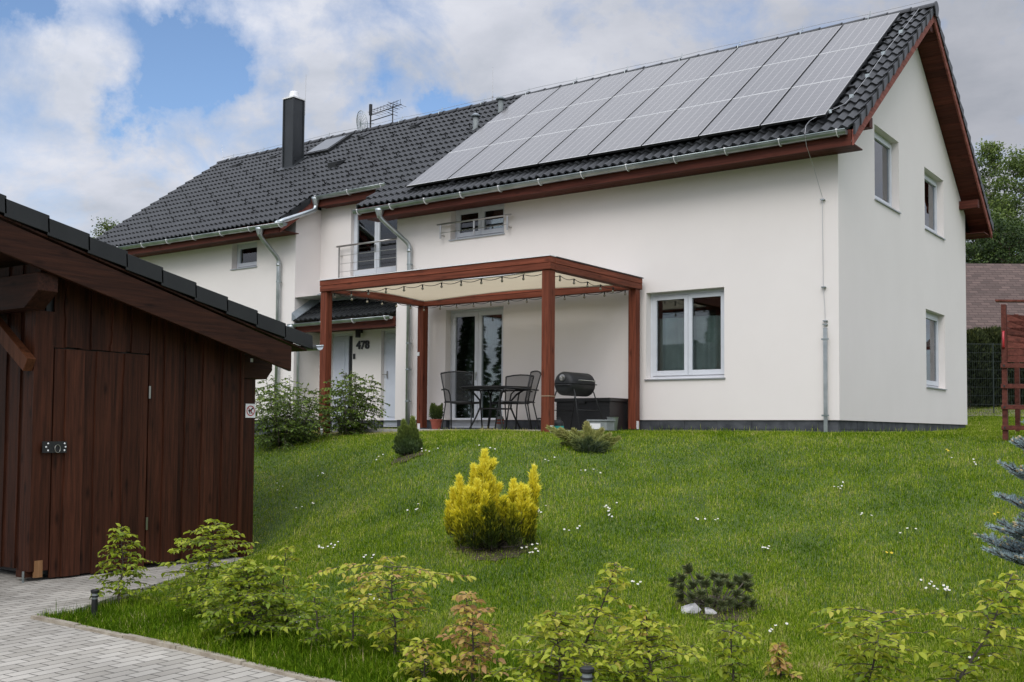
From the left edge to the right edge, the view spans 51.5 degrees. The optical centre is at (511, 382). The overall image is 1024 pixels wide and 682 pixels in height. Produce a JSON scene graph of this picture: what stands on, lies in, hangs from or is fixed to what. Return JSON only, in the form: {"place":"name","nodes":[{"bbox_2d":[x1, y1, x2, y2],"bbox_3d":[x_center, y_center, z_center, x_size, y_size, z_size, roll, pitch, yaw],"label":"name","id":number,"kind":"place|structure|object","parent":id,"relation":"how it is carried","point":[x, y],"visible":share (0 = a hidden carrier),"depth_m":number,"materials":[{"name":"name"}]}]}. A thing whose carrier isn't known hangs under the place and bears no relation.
{"place":"outdoors","nodes":[
{"label":"outdoors","id":0,"kind":"place"},
{"bbox_2d":[0,555,307,681],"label":"driveway","id":1,"kind":"structure","parent":0,"point":[32,650],"depth_m":7.04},
{"bbox_2d":[0,194,323,582],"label":"shed","id":2,"kind":"structure","parent":1,"relation":"on","point":[127,387],"depth_m":10.73,"materials":[{"name":"dark brown stained wood"},{"name":"dark metal"},{"name":"black plastic"}]},
{"bbox_2d":[42,348,150,577],"bbox_3d":[-4.146,0.790,10.632,0.081,2.216,1.203,-1,-3,36],"label":"door","id":3,"kind":"structure","parent":2,"relation":"in","point":[97,448],"depth_m":10.62,"materials":[{"name":"brown wood"}]},
{"bbox_2d":[245,404,254,417],"bbox_3d":[-3.011,0.320,12.250,0.009,0.160,0.140,-1,-3,36],"label":"notice sign","id":4,"kind":"object","parent":2,"relation":"attached to","point":[250,411],"visible":1,"depth_m":12.25,"materials":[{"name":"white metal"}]},
{"bbox_2d":[0,0,1023,259],"label":"sky","id":5,"kind":"structure","parent":0,"point":[108,108],"materials":[{"name":"blue"}]},
{"bbox_2d":[37,403,1023,681],"bbox_3d":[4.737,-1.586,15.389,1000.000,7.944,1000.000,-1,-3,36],"label":"ground","id":6,"kind":"structure","parent":0,"point":[323,469],"depth_m":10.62,"materials":[{"name":"plant"}]},
{"bbox_2d":[90,589,98,616],"bbox_3d":[-3.288,1.774,8.374,0.065,0.293,0.066,-1,-3,36],"label":"path light","id":7,"kind":"object","parent":6,"relation":"on","point":[94,600],"visible":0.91,"depth_m":8.36,"materials":[{"name":"black plastic"}]},
{"bbox_2d":[91,217,121,237],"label":"sparse tree","id":8,"kind":"object","parent":6,"relation":"on","point":[104,224],"visible":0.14,"depth_m":60.26,"materials":[{"name":"green plant"}]},
{"bbox_2d":[89,523,168,603],"bbox_3d":[-3.284,1.553,9.058,0.690,0.732,0.588,3,-3,-40],"label":"hornbeam sapling","id":9,"kind":"object","parent":6,"relation":"on","point":[119,586],"visible":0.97,"depth_m":8.97,"materials":[{"name":"green plant"}]},
{"bbox_2d":[31,615,339,681],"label":"kerb","id":10,"kind":"structure","parent":6,"relation":"on","point":[205,653],"depth_m":7.00,"materials":[{"name":"concrete"}]},
{"bbox_2d":[153,519,259,613],"bbox_3d":[-2.365,1.438,8.166,0.798,0.794,0.777,0,-3,4],"label":"hornbeam sapling","id":11,"kind":"object","parent":6,"relation":"on","point":[190,571],"visible":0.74,"depth_m":8.12,"materials":[{"name":"green plant"}]},
{"bbox_2d":[183,558,318,649],"bbox_3d":[-1.797,1.510,7.312,0.993,0.600,0.813,-1,-3,36],"label":"hornbeam sapling","id":12,"kind":"object","parent":6,"relation":"on","point":[243,606],"visible":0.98,"depth_m":7.21,"materials":[{"name":"green plant"}]},
{"bbox_2d":[263,545,310,630],"bbox_3d":[-1.590,1.456,7.434,0.352,0.642,0.315,-1,-3,36],"label":"hornbeam sapling","id":13,"kind":"object","parent":6,"relation":"on","point":[280,557],"visible":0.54,"depth_m":7.41,"materials":[{"name":"green plant"}]},
{"bbox_2d":[254,375,341,451],"bbox_3d":[-3.539,0.494,16.644,1.706,1.220,1.724,0,-3,3],"label":"shrub","id":14,"kind":"object","parent":6,"relation":"on","point":[297,429],"visible":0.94,"depth_m":16.44,"materials":[{"name":"green plant"}]},
{"bbox_2d":[280,582,352,649],"bbox_3d":[-1.260,1.528,6.895,0.374,0.478,0.448,-1,-3,36],"label":"hornbeam sapling","id":15,"kind":"object","parent":6,"relation":"on","point":[308,592],"visible":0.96,"depth_m":6.87,"materials":[{"name":"green plant"}]},
{"bbox_2d":[318,541,338,555],"bbox_3d":[-1.774,1.585,10.136,0.230,0.149,0.154,0,-3,15],"label":"daisy clump","id":16,"kind":"object","parent":6,"relation":"on","point":[327,546],"visible":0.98,"depth_m":10.08,"materials":[{"name":"white plant"}]},
{"bbox_2d":[327,587,373,653],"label":"hornbeam sapling","id":17,"kind":"object","parent":6,"relation":"on","point":[343,627],"visible":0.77,"depth_m":6.81,"materials":[{"name":"green plant"}]},
{"bbox_2d":[316,369,389,434],"bbox_3d":[-2.607,0.358,17.310,1.196,1.156,1.157,0,-3,4],"label":"shrub","id":18,"kind":"object","parent":6,"relation":"on","point":[351,414],"visible":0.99,"depth_m":17.19,"materials":[{"name":"green plant"}]},
{"bbox_2d":[308,555,475,657],"bbox_3d":[-0.756,1.440,6.665,0.945,0.653,0.778,-1,-3,36],"label":"hornbeam sapling","id":19,"kind":"object","parent":6,"relation":"on","point":[383,635],"visible":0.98,"depth_m":6.64,"materials":[{"name":"green plant"}]},
{"bbox_2d":[391,451,422,463],"bbox_3d":[-1.270,0.916,13.088,0.404,0.161,0.403,-1,-3,36],"label":"planting bed","id":20,"kind":"object","parent":6,"relation":"on","point":[406,457],"visible":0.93,"depth_m":13.04,"materials":[{"name":"soil"}]},
{"bbox_2d":[392,415,423,455],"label":"dwarf thuja","id":21,"kind":"object","parent":20,"relation":"on","point":[407,440],"visible":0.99,"depth_m":13.17,"materials":[{"name":"green plant"}]},
{"bbox_2d":[393,637,456,681],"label":"hornbeam sapling","id":22,"kind":"object","parent":6,"relation":"on","point":[437,660],"visible":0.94,"depth_m":6.13,"materials":[{"name":"green plant"}]},
{"bbox_2d":[331,428,582,432],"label":"terrace","id":23,"kind":"structure","parent":6,"relation":"on","point":[378,430],"depth_m":17.29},
{"bbox_2d":[429,403,443,428],"bbox_3d":[-1.339,0.585,18.948,0.294,0.480,0.298,-1,-3,36],"label":"flower pot","id":24,"kind":"object","parent":23,"relation":"on","point":[436,412],"visible":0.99,"depth_m":18.87,"materials":[{"name":"ceramic"}]},
{"bbox_2d":[440,371,482,428],"bbox_3d":[-0.820,0.289,17.395,0.584,0.946,0.638,0,-3,14],"label":"patio chair","id":25,"kind":"object","parent":23,"relation":"on","point":[454,391],"visible":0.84,"depth_m":17.18,"materials":[{"name":"black metal"}]},
{"bbox_2d":[319,255,643,433],"bbox_3d":[-0.555,-0.403,17.392,4.664,2.622,2.700,-1,-3,36],"label":"pergola","id":26,"kind":"object","parent":23,"relation":"on","point":[547,286],"visible":0.95,"depth_m":17.00,"materials":[{"name":"brown wood"}]},
{"bbox_2d":[334,274,625,310],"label":"string lights","id":27,"kind":"object","parent":26,"relation":"hanging from","point":[523,278],"visible":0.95,"depth_m":17.30,"materials":[{"name":"black plastic"}]},
{"bbox_2d":[461,386,526,428],"bbox_3d":[-0.263,0.417,17.323,1.180,0.702,1.180,-1,-3,36],"label":"patio table","id":28,"kind":"object","parent":23,"relation":"on","point":[491,388],"visible":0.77,"depth_m":17.20,"materials":[{"name":"black metal"}]},
{"bbox_2d":[495,416,503,429],"bbox_3d":[-0.204,0.688,18.258,0.151,0.230,0.153,-1,-3,36],"label":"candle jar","id":29,"kind":"object","parent":23,"relation":"on","point":[498,424],"visible":0.54,"depth_m":18.19,"materials":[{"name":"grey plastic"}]},
{"bbox_2d":[487,374,531,429],"bbox_3d":[-0.008,0.310,17.733,0.584,0.946,0.638,-1,-3,30],"label":"patio chair","id":30,"kind":"object","parent":23,"relation":"on","point":[518,380],"visible":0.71,"depth_m":17.96,"materials":[{"name":"black metal"}]},
{"bbox_2d":[494,370,540,429],"bbox_3d":[0.113,0.275,16.918,0.638,0.946,0.584,0,-3,18],"label":"patio chair","id":31,"kind":"object","parent":23,"relation":"on","point":[533,382],"visible":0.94,"depth_m":16.78,"materials":[{"name":"black metal"}]},
{"bbox_2d":[554,417,563,428],"bbox_3d":[0.680,0.614,15.387,0.151,0.235,0.153,-1,-3,36],"label":"canister","id":32,"kind":"object","parent":23,"relation":"on","point":[558,422],"visible":0.6,"depth_m":15.33,"materials":[{"name":"teal"}]},
{"bbox_2d":[554,372,602,429],"bbox_3d":[0.972,0.283,16.305,0.701,0.890,0.761,-1,-3,36],"label":"barrel grill","id":33,"kind":"object","parent":23,"relation":"on","point":[574,384],"visible":0.92,"depth_m":16.12,"materials":[{"name":"black metal"}]},
{"bbox_2d":[554,398,627,430],"bbox_3d":[1.295,0.508,17.150,1.060,0.515,0.638,-1,-3,36],"label":"storage box","id":34,"kind":"object","parent":23,"relation":"on","point":[613,407],"visible":0.74,"depth_m":16.92,"materials":[{"name":"black plastic"}]},
{"bbox_2d":[436,591,509,681],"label":"hornbeam sapling","id":35,"kind":"object","parent":6,"relation":"on","point":[470,622],"visible":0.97,"depth_m":6.08,"materials":[{"name":"green plant"}]},
{"bbox_2d":[452,537,528,560],"bbox_3d":[-0.177,1.463,9.452,0.727,0.147,0.760,-1,-3,36],"label":"planting bed","id":36,"kind":"object","parent":6,"relation":"on","point":[496,556],"visible":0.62,"depth_m":9.30,"materials":[{"name":"soil"}]},
{"bbox_2d":[443,447,541,549],"bbox_3d":[-0.167,1.022,9.459,0.901,0.913,0.651,1,-3,-5],"label":"golden thuja","id":37,"kind":"object","parent":36,"relation":"on","point":[477,512],"visible":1,"depth_m":9.34,"materials":[{"name":"yellow plant"}]},
{"bbox_2d":[521,543,538,557],"bbox_3d":[0.182,1.468,9.217,0.153,0.147,0.186,2,-3,-24],"label":"daisy clump","id":38,"kind":"object","parent":6,"relation":"on","point":[532,551],"visible":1,"depth_m":9.16,"materials":[{"name":"white plant"}]},
{"bbox_2d":[95,0,993,434],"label":"house","id":39,"kind":"structure","parent":6,"relation":"on","point":[785,226],"depth_m":18.41,"materials":[{"name":"paint"}]},
{"bbox_2d":[230,242,256,269],"bbox_3d":[-5.774,-2.781,23.228,0.870,0.592,0.245,-1,-3,36],"label":"window","id":40,"kind":"structure","parent":39,"relation":"in","point":[247,252],"depth_m":23.32,"materials":[{"name":"white plastic"}]},
{"bbox_2d":[304,134,351,155],"bbox_3d":[-4.547,-5.856,26.242,0.870,0.649,0.849,-1,-3,36],"label":"roof window","id":41,"kind":"structure","parent":39,"relation":"in","point":[327,145],"depth_m":26.10,"materials":[{"name":"grey glass"}]},
{"bbox_2d":[332,333,352,426],"bbox_3d":[-3.533,-0.066,22.340,0.670,1.960,0.139,-1,-3,36],"label":"front door","id":42,"kind":"structure","parent":39,"relation":"in","point":[342,343],"depth_m":22.36,"materials":[{"name":"white plastic"}]},
{"bbox_2d":[353,215,396,275],"bbox_3d":[-2.721,-2.924,21.985,1.365,1.450,0.262,-1,-3,36],"label":"french door","id":43,"kind":"structure","parent":39,"relation":"in","point":[365,230],"depth_m":22.00,"materials":[{"name":"white plastic"}]},
{"bbox_2d":[382,330,396,426],"bbox_3d":[-2.260,-0.098,21.413,0.860,1.960,0.139,-1,-3,36],"label":"front door","id":44,"kind":"structure","parent":39,"relation":"in","point":[389,336],"depth_m":21.55,"materials":[{"name":"white plastic"}]},
{"bbox_2d":[448,204,504,240],"bbox_3d":[-0.580,-2.954,19.449,1.280,0.622,0.245,-1,-3,36],"label":"window","id":45,"kind":"structure","parent":39,"relation":"in","point":[493,210],"depth_m":19.49,"materials":[{"name":"white plastic"}]},
{"bbox_2d":[450,307,502,427],"bbox_3d":[-0.559,-0.267,19.464,1.330,2.180,0.262,-1,-3,36],"label":"french door","id":46,"kind":"structure","parent":39,"relation":"in","point":[476,334],"depth_m":19.49,"materials":[{"name":"white plastic"}]},
{"bbox_2d":[644,288,725,380],"bbox_3d":[2.828,-0.758,16.941,1.405,1.422,0.387,-1,-3,36],"label":"window","id":47,"kind":"structure","parent":39,"relation":"in","point":[688,347],"depth_m":17.00,"materials":[{"name":"white plastic"}]},
{"bbox_2d":[874,131,900,213],"bbox_3d":[6.081,-3.483,17.440,0.225,1.222,1.360,-1,-3,36],"label":"window","id":48,"kind":"structure","parent":39,"relation":"in","point":[882,148],"depth_m":17.65,"materials":[{"name":"white plastic"}]},
{"bbox_2d":[924,173,945,239],"bbox_3d":[7.782,-3.316,19.771,0.225,1.142,1.360,-1,-3,36],"label":"window","id":49,"kind":"structure","parent":39,"relation":"in","point":[930,185],"depth_m":20.02,"materials":[{"name":"white plastic"}]},
{"bbox_2d":[926,312,946,389],"bbox_3d":[7.764,-0.598,19.654,0.225,1.422,1.350,-1,-3,36],"label":"window","id":50,"kind":"structure","parent":39,"relation":"in","point":[932,360],"depth_m":19.90,"materials":[{"name":"white plastic"}]},
{"bbox_2d":[483,610,637,681],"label":"hornbeam sapling","id":51,"kind":"object","parent":6,"relation":"on","point":[543,668],"visible":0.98,"depth_m":5.44,"materials":[{"name":"green plant"}]},
{"bbox_2d":[545,421,621,452],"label":"spreading juniper","id":52,"kind":"object","parent":6,"relation":"on","point":[581,441],"visible":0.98,"depth_m":13.04,"materials":[{"name":"green plant"}]},
{"bbox_2d":[580,666,593,681],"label":"path light","id":53,"kind":"object","parent":6,"relation":"on","point":[586,672],"visible":1,"depth_m":5.10,"materials":[{"name":"black plastic"}]},
{"bbox_2d":[548,562,638,681],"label":"hornbeam sapling","id":54,"kind":"object","parent":6,"relation":"on","point":[604,612],"visible":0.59,"depth_m":5.79,"materials":[{"name":"green plant"}]},
{"bbox_2d":[586,420,615,430],"bbox_3d":[1.299,0.612,15.444,0.350,0.155,0.250,-1,-3,36],"label":"crate","id":55,"kind":"object","parent":6,"relation":"on","point":[606,424],"visible":0.81,"depth_m":15.35,"materials":[{"name":"grey plastic"}]},
{"bbox_2d":[607,417,618,430],"bbox_3d":[1.495,0.603,15.722,0.177,0.200,0.180,-1,-3,36],"label":"bucket","id":56,"kind":"object","parent":6,"relation":"on","point":[615,422],"visible":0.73,"depth_m":15.66,"materials":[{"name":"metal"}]},
{"bbox_2d":[596,607,709,681],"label":"hornbeam sapling","id":57,"kind":"object","parent":6,"relation":"on","point":[633,656],"visible":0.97,"depth_m":5.46,"materials":[{"name":"green plant"}]},
{"bbox_2d":[673,595,763,622],"bbox_3d":[1.572,1.689,7.990,0.632,0.098,0.665,2,-3,-37],"label":"planting bed","id":58,"kind":"object","parent":6,"relation":"on","point":[725,614],"visible":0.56,"depth_m":7.84,"materials":[{"name":"soil"}]},
{"bbox_2d":[681,603,700,613],"bbox_3d":[1.325,1.684,7.910,0.177,0.106,0.141,0,-3,16],"label":"rock","id":59,"kind":"object","parent":58,"relation":"on","point":[692,607],"visible":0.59,"depth_m":7.86,"materials":[{"name":"white stone"}]},
{"bbox_2d":[705,607,716,613],"bbox_3d":[1.472,1.700,7.842,0.089,0.091,0.074,0,-3,16],"label":"rock","id":60,"kind":"object","parent":58,"relation":"on","point":[708,610],"visible":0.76,"depth_m":7.81,"materials":[{"name":"white stone"}]},
{"bbox_2d":[666,562,758,610],"bbox_3d":[1.548,1.562,7.971,0.749,0.421,0.436,0,-3,1],"label":"dwarf pine","id":61,"kind":"object","parent":58,"relation":"on","point":[707,600],"visible":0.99,"depth_m":7.96,"materials":[{"name":"green plant"}]},
{"bbox_2d":[705,621,764,681],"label":"hornbeam sapling","id":62,"kind":"object","parent":6,"relation":"on","point":[736,652],"visible":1,"depth_m":5.83,"materials":[{"name":"green plant"}]},
{"bbox_2d":[762,642,803,679],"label":"hornbeam sapling","id":63,"kind":"object","parent":6,"relation":"on","point":[780,662],"visible":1,"depth_m":6.23,"materials":[{"name":"yellow plant"}]},
{"bbox_2d":[808,606,958,681],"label":"hornbeam sapling","id":64,"kind":"object","parent":6,"relation":"on","point":[871,673],"visible":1,"depth_m":5.28,"materials":[{"name":"green plant"}]},
{"bbox_2d":[920,579,945,593],"bbox_3d":[3.275,1.605,8.244,0.112,0.138,0.254,3,-3,-39],"label":"daisy clump","id":65,"kind":"object","parent":6,"relation":"on","point":[931,586],"visible":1,"depth_m":8.24,"materials":[{"name":"white plant"}]},
{"bbox_2d":[936,586,949,598],"bbox_3d":[3.305,1.617,8.137,0.107,0.117,0.047,1,-3,-5],"label":"daisy clump","id":66,"kind":"object","parent":6,"relation":"on","point":[947,590],"visible":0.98,"depth_m":8.13,"materials":[{"name":"white plant"}]},
{"bbox_2d":[903,570,1023,681],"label":"hornbeam sapling","id":67,"kind":"object","parent":6,"relation":"on","point":[965,644],"visible":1,"depth_m":5.23,"materials":[{"name":"green plant"}]},
{"bbox_2d":[966,328,999,407],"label":"hedge thuja","id":68,"kind":"object","parent":6,"relation":"on","point":[974,336],"visible":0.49,"depth_m":26.03,"materials":[{"name":"green plant"}]},
{"bbox_2d":[966,138,1021,262],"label":"birch tree","id":69,"kind":"object","parent":6,"relation":"on","point":[992,157],"visible":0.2,"depth_m":48.32,"materials":[{"name":"green plant"}]},
{"bbox_2d":[965,209,1023,263],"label":"bushy tree","id":70,"kind":"object","parent":6,"relation":"on","point":[1011,237],"visible":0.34,"depth_m":43.01,"materials":[{"name":"green plant"}]},
{"bbox_2d":[965,210,1023,263],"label":"bushy tree","id":71,"kind":"object","parent":6,"relation":"on","point":[971,245],"visible":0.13,"depth_m":43.41,"materials":[{"name":"green plant"}]},
{"bbox_2d":[966,263,1023,356],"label":"neighbour house","id":72,"kind":"structure","parent":6,"relation":"on","point":[987,285],"depth_m":35.84,"materials":[{"name":"brown brick"}]},
{"bbox_2d":[967,343,1022,412],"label":"wire fence","id":73,"kind":"object","parent":6,"relation":"on","point":[985,378],"visible":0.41,"depth_m":24.63,"materials":[{"name":"black"}]},
{"bbox_2d":[967,325,1023,403],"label":"hedge thuja","id":74,"kind":"object","parent":6,"relation":"on","point":[990,330],"visible":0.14,"depth_m":26.60,"materials":[{"name":"green plant"}]},
{"bbox_2d":[973,330,1023,403],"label":"hedge thuja","id":75,"kind":"object","parent":6,"relation":"on","point":[996,337],"visible":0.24,"depth_m":26.05,"materials":[{"name":"green plant"}]},
{"bbox_2d":[973,419,1023,565],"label":"blue spruce","id":76,"kind":"object","parent":6,"relation":"on","point":[1012,551],"visible":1,"depth_m":5.97,"materials":[{"name":"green plant"}]},
{"bbox_2d":[977,192,1023,261],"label":"bushy tree","id":77,"kind":"object","parent":6,"relation":"on","point":[1012,229],"visible":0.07,"depth_m":44.91,"materials":[{"name":"green plant"}]},
{"bbox_2d":[983,144,1023,263],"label":"birch tree","id":78,"kind":"object","parent":6,"relation":"on","point":[1015,164],"visible":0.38,"depth_m":46.54,"materials":[{"name":"green plant"}]},
{"bbox_2d":[990,193,1023,254],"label":"birch tree","id":79,"kind":"object","parent":6,"relation":"on","point":[1007,206],"depth_m":52.10,"materials":[{"name":"green plant"}]},
{"bbox_2d":[995,299,1023,440],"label":"playhouse","id":80,"kind":"object","parent":6,"relation":"on","point":[1012,329],"visible":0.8,"depth_m":13.03,"materials":[{"name":"brown wood"}]},
{"bbox_2d":[967,403,1023,416],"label":"gravel path","id":81,"kind":"structure","parent":0,"point":[991,409],"depth_m":24.92,"materials":[{"name":"grey gravel"}]}
]}

